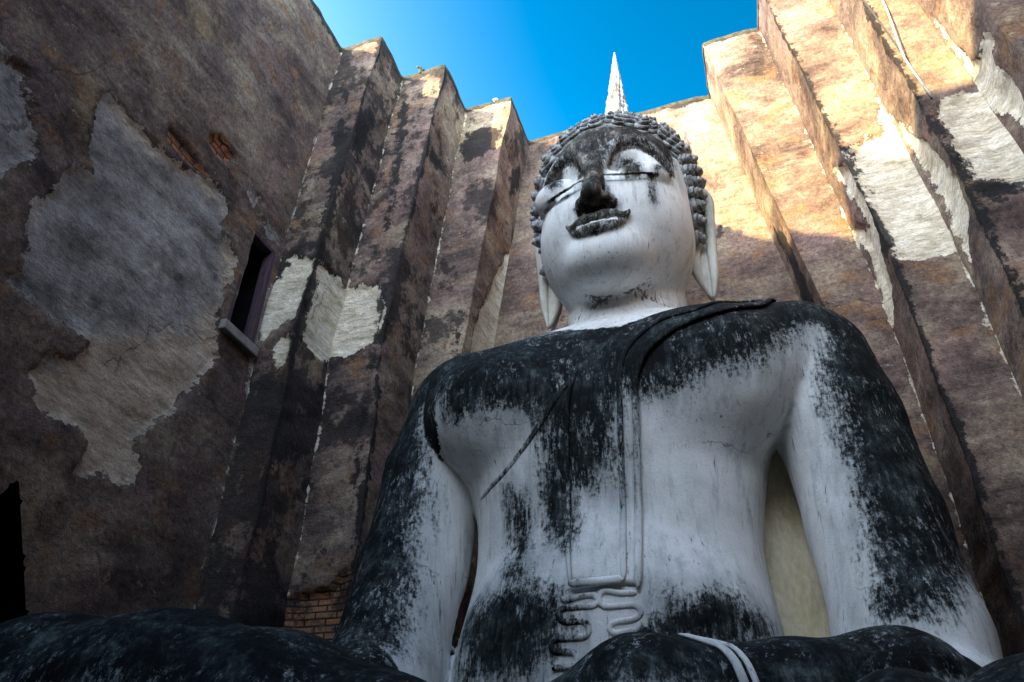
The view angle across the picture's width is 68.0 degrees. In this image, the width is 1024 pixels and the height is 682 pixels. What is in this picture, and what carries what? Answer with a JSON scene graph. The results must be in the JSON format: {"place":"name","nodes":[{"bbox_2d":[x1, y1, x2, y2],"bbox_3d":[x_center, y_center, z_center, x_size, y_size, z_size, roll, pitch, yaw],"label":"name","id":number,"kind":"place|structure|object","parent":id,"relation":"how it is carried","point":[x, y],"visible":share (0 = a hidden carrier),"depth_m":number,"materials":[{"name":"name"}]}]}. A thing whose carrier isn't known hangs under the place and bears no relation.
{"place":"outdoors","nodes":[
{"label":"outdoors","id":0,"kind":"place"},
{"bbox_2d":[313,0,756,140],"label":"sky","id":1,"kind":"structure","parent":0,"point":[554,58],"materials":[{"name":"blue"}]},
{"label":"ground","id":2,"kind":"structure","parent":0,"visible":0},
{"bbox_2d":[0,0,1023,657],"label":"plaster shrine","id":3,"kind":"object","parent":2,"relation":"on","point":[268,268],"visible":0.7,"depth_m":10.19,"materials":[{"name":"brown concrete"}]},
{"bbox_2d":[0,481,28,622],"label":"doorway","id":4,"kind":"structure","parent":3,"relation":"in","point":[12,585],"depth_m":7.94,"materials":[{"name":"black"}]},
{"bbox_2d":[218,230,275,357],"bbox_3d":[-4.524,-0.674,11.517,1.485,2.100,0.820,-10,-36,15],"label":"window","id":5,"kind":"structure","parent":3,"relation":"in","point":[245,309],"depth_m":11.70,"materials":[{"name":"black wood"}]},
{"bbox_2d":[417,66,424,72],"bbox_3d":[-1.880,-5.586,15.713,0.149,0.203,0.214,-10,-36,15],"label":"weed","id":6,"kind":"object","parent":3,"relation":"on","point":[420,69],"visible":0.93,"depth_m":15.68,"materials":[{"name":"green plant"}]},
{"bbox_2d":[863,0,932,99],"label":"cable","id":7,"kind":"object","parent":3,"relation":"hanging from","point":[884,28],"visible":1,"depth_m":10.47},
{"bbox_2d":[882,0,931,96],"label":"cable","id":8,"kind":"object","parent":3,"relation":"attached to","point":[909,65],"visible":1,"depth_m":10.16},
{"bbox_3d":[0.889,4.922,5.330,11.200,1.150,7.800,-10,-36,15],"label":"statue plinth","id":9,"kind":"object","parent":2,"relation":"on","visible":0},
{"bbox_2d":[0,52,1023,681],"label":"seated statue","id":10,"kind":"object","parent":9,"relation":"on","point":[638,468],"visible":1,"depth_m":7.56,"materials":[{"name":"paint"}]}
]}

